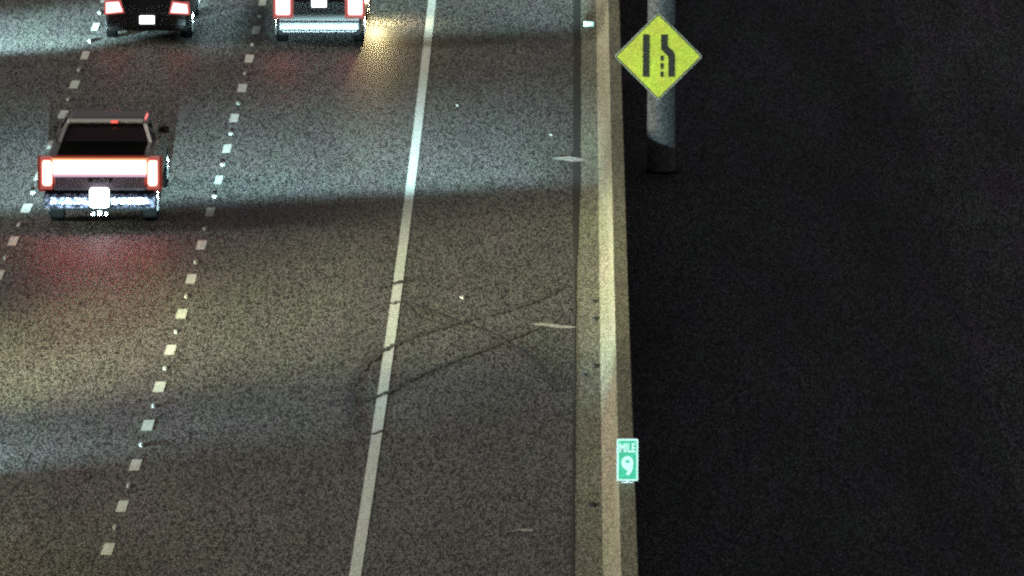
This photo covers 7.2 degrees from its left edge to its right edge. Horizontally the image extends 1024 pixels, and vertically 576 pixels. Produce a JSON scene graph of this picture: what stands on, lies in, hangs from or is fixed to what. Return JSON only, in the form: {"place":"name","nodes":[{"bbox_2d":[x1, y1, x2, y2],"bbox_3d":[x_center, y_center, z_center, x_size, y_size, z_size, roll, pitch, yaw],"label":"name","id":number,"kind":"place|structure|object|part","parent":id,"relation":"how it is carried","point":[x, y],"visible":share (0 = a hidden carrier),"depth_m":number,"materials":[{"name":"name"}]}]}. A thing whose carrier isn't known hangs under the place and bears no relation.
{"place":"outdoors","nodes":[
{"label":"outdoors","id":0,"kind":"place"},
{"bbox_2d":[0,0,573,575],"bbox_3d":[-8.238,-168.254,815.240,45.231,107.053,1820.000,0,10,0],"label":"road","id":1,"kind":"structure","parent":0,"point":[252,452],"depth_m":142.43,"materials":[{"name":"grey asphalt"}]},
{"bbox_2d":[0,270,4,279],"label":"lane marking","id":2,"kind":"object","parent":1,"relation":"on","point":[2,272],"visible":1,"depth_m":145.41,"materials":[{"name":"paint"}]},
{"bbox_2d":[7,237,18,245],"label":"lane marking","id":3,"kind":"object","parent":1,"relation":"on","point":[12,241],"visible":1,"depth_m":148.83,"materials":[{"name":"paint"}]},
{"bbox_2d":[20,204,31,212],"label":"lane marking","id":4,"kind":"object","parent":1,"relation":"on","point":[26,208],"visible":1,"depth_m":152.44,"materials":[{"name":"paint"}]},
{"bbox_2d":[46,141,52,148],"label":"lane marking","id":5,"kind":"object","parent":1,"relation":"on","point":[49,145],"visible":0.5,"depth_m":159.60,"materials":[{"name":"paint"}]},
{"bbox_2d":[58,110,68,117],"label":"lane marking","id":6,"kind":"object","parent":1,"relation":"on","point":[62,113],"visible":0.88,"depth_m":163.37,"materials":[{"name":"paint"}]},
{"bbox_2d":[69,80,79,88],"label":"lane marking","id":7,"kind":"object","parent":1,"relation":"on","point":[74,84],"visible":1,"depth_m":166.86,"materials":[{"name":"paint"}]},
{"bbox_2d":[80,51,89,58],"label":"lane marking","id":8,"kind":"object","parent":1,"relation":"on","point":[85,55],"visible":1,"depth_m":170.43,"materials":[{"name":"paint"}]},
{"bbox_2d":[91,23,99,30],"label":"lane marking","id":9,"kind":"object","parent":1,"relation":"on","point":[95,26],"visible":1,"depth_m":174.06,"materials":[{"name":"paint"}]},
{"bbox_2d":[37,109,169,219],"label":"pickup truck","id":10,"kind":"object","parent":1,"relation":"on","point":[99,160],"visible":1,"depth_m":149.90,"materials":[{"name":"grey paint"}]},
{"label":"rear window","id":11,"kind":"part","parent":10,"relation":"part of","materials":[{"name":"black glass"}]},
{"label":"side window","id":12,"kind":"part","parent":10,"relation":"part of","materials":[{"name":"black glass"}]},
{"bbox_2d":[101,543,114,554],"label":"lane marking","id":13,"kind":"object","parent":1,"relation":"on","point":[108,548],"visible":1,"depth_m":119.52,"materials":[{"name":"paint"}]},
{"bbox_2d":[115,500,128,511],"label":"lane marking","id":14,"kind":"object","parent":1,"relation":"on","point":[122,505],"visible":1,"depth_m":123.19,"materials":[{"name":"paint"}]},
{"bbox_2d":[129,459,141,469],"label":"lane marking","id":15,"kind":"object","parent":1,"relation":"on","point":[135,464],"visible":1,"depth_m":126.83,"materials":[{"name":"paint"}]},
{"bbox_2d":[141,420,154,430],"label":"lane marking","id":16,"kind":"object","parent":1,"relation":"on","point":[147,425],"visible":1,"depth_m":130.38,"materials":[{"name":"paint"}]},
{"bbox_2d":[104,0,199,37],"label":"passenger car","id":17,"kind":"object","parent":1,"relation":"on","point":[150,15],"visible":1,"depth_m":171.62,"materials":[{"name":"grey paint"}]},
{"bbox_2d":[153,382,165,391],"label":"lane marking","id":18,"kind":"object","parent":1,"relation":"on","point":[159,386],"visible":1,"depth_m":134.06,"materials":[{"name":"paint"}]},
{"bbox_2d":[164,345,175,354],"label":"lane marking","id":19,"kind":"object","parent":1,"relation":"on","point":[170,350],"visible":1,"depth_m":137.56,"materials":[{"name":"paint"}]},
{"bbox_2d":[175,309,187,318],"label":"lane marking","id":20,"kind":"object","parent":1,"relation":"on","point":[181,313],"visible":1,"depth_m":141.22,"materials":[{"name":"paint"}]},
{"bbox_2d":[185,274,196,283],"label":"lane marking","id":21,"kind":"object","parent":1,"relation":"on","point":[190,278],"visible":1,"depth_m":144.84,"materials":[{"name":"paint"}]},
{"bbox_2d":[195,240,206,249],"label":"lane marking","id":22,"kind":"object","parent":1,"relation":"on","point":[201,245],"visible":1,"depth_m":148.40,"materials":[{"name":"paint"}]},
{"bbox_2d":[205,208,214,215],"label":"lane marking","id":23,"kind":"object","parent":1,"relation":"on","point":[209,211],"visible":1,"depth_m":152.05,"materials":[{"name":"paint"}]},
{"bbox_2d":[214,176,222,183],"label":"lane marking","id":24,"kind":"object","parent":1,"relation":"on","point":[218,179],"visible":1,"depth_m":155.58,"materials":[{"name":"paint"}]},
{"bbox_2d":[222,144,231,152],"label":"lane marking","id":25,"kind":"object","parent":1,"relation":"on","point":[226,148],"visible":1,"depth_m":159.25,"materials":[{"name":"paint"}]},
{"bbox_2d":[229,114,238,121],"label":"lane marking","id":26,"kind":"object","parent":1,"relation":"on","point":[233,117],"visible":1,"depth_m":162.77,"materials":[{"name":"paint"}]},
{"bbox_2d":[237,84,246,91],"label":"lane marking","id":27,"kind":"object","parent":1,"relation":"on","point":[242,87],"visible":1,"depth_m":166.44,"materials":[{"name":"paint"}]},
{"bbox_2d":[244,55,253,62],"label":"lane marking","id":28,"kind":"object","parent":1,"relation":"on","point":[248,58],"visible":1,"depth_m":169.99,"materials":[{"name":"paint"}]},
{"bbox_2d":[252,26,260,33],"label":"lane marking","id":29,"kind":"object","parent":1,"relation":"on","point":[256,30],"visible":1,"depth_m":173.56,"materials":[{"name":"paint"}]},
{"bbox_2d":[258,0,265,5],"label":"lane marking","id":30,"kind":"object","parent":1,"relation":"on","point":[262,2],"visible":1,"depth_m":177.06,"materials":[{"name":"paint"}]},
{"bbox_2d":[273,0,368,41],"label":"pickup truck","id":31,"kind":"object","parent":1,"relation":"on","point":[320,17],"visible":1,"depth_m":171.12,"materials":[{"name":"grey paint"}]},
{"bbox_2d":[349,0,435,575],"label":"edge line","id":32,"kind":"object","parent":1,"relation":"on","point":[366,500],"visible":1,"depth_m":141.06,"materials":[{"name":"paint"}]},
{"bbox_2d":[378,278,421,287],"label":"skid mark","id":33,"kind":"object","parent":1,"relation":"on","point":[399,282],"visible":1,"depth_m":144.44,"materials":[{"name":"rubber"}]},
{"bbox_2d":[384,301,461,328],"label":"skid mark","id":34,"kind":"object","parent":1,"relation":"on","point":[410,310],"visible":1,"depth_m":141.23,"materials":[{"name":"rubber"}]},
{"bbox_2d":[343,286,566,434],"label":"skid mark","id":35,"kind":"object","parent":1,"relation":"on","point":[349,399],"visible":1,"depth_m":136.55,"materials":[{"name":"rubber"}]},
{"bbox_2d":[357,320,558,402],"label":"skid mark","id":36,"kind":"object","parent":1,"relation":"on","point":[413,377],"visible":1,"depth_m":136.24,"materials":[{"name":"rubber"}]},
{"bbox_2d":[410,303,558,390],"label":"skid mark","id":37,"kind":"object","parent":1,"relation":"on","point":[548,378],"visible":1,"depth_m":138.05,"materials":[{"name":"rubber"}]},
{"bbox_2d":[517,528,532,530],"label":"paint streak","id":38,"kind":"object","parent":1,"relation":"on","point":[525,529],"visible":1,"depth_m":121.16,"materials":[{"name":"white paint"}]},
{"bbox_2d":[533,323,574,327],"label":"paint streak","id":39,"kind":"object","parent":1,"relation":"on","point":[551,325],"visible":1,"depth_m":139.99,"materials":[{"name":"white paint"}]},
{"bbox_2d":[552,156,584,161],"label":"paint streak","id":40,"kind":"object","parent":1,"relation":"on","point":[570,158],"visible":1,"depth_m":157.91,"materials":[{"name":"white paint"}]},
{"bbox_2d":[573,0,602,575],"bbox_3d":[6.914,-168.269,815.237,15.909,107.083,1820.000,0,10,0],"label":"gutter","id":41,"kind":"object","parent":1,"relation":"on","point":[588,547],"visible":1,"depth_m":138.83,"materials":[{"name":"concrete"}]},
{"bbox_2d":[571,0,580,575],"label":"pavement joint","id":42,"kind":"object","parent":41,"relation":"on","point":[576,166],"visible":1,"depth_m":156.57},
{"bbox_2d":[583,21,593,26],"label":"barrier reflector","id":43,"kind":"object","parent":41,"relation":"on","point":[588,23],"visible":1,"depth_m":173.98,"materials":[{"name":"white plastic"}]},
{"bbox_2d":[587,502,595,506],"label":"rubbish scrap","id":44,"kind":"object","parent":41,"relation":"on","point":[591,504],"visible":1,"depth_m":123.10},
{"bbox_2d":[596,0,637,575],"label":"concrete barrier","id":45,"kind":"object","parent":41,"relation":"on","point":[619,533],"visible":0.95,"depth_m":138.58,"materials":[{"name":"beige concrete"}]},
{"bbox_2d":[617,439,637,482],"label":"mile marker","id":46,"kind":"object","parent":45,"relation":"attached to","point":[627,460],"visible":1,"depth_m":120.43,"materials":[{"name":"metal"}]},
{"bbox_2d":[619,0,1023,575],"bbox_3d":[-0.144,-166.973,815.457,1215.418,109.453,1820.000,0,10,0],"label":"ground","id":47,"kind":"structure","parent":0,"point":[825,240],"depth_m":147.52,"materials":[{"name":"black"}]},
{"bbox_2d":[646,0,679,174],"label":"sign pole","id":48,"kind":"object","parent":47,"relation":"on","point":[661,135],"visible":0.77,"depth_m":156.97,"materials":[{"name":"metal"}]},
{"bbox_2d":[615,13,701,98],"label":"lane ends sign","id":49,"kind":"object","parent":48,"relation":"attached to","point":[658,56],"visible":1,"depth_m":156.60,"materials":[{"name":"yellow metal"}]}
]}

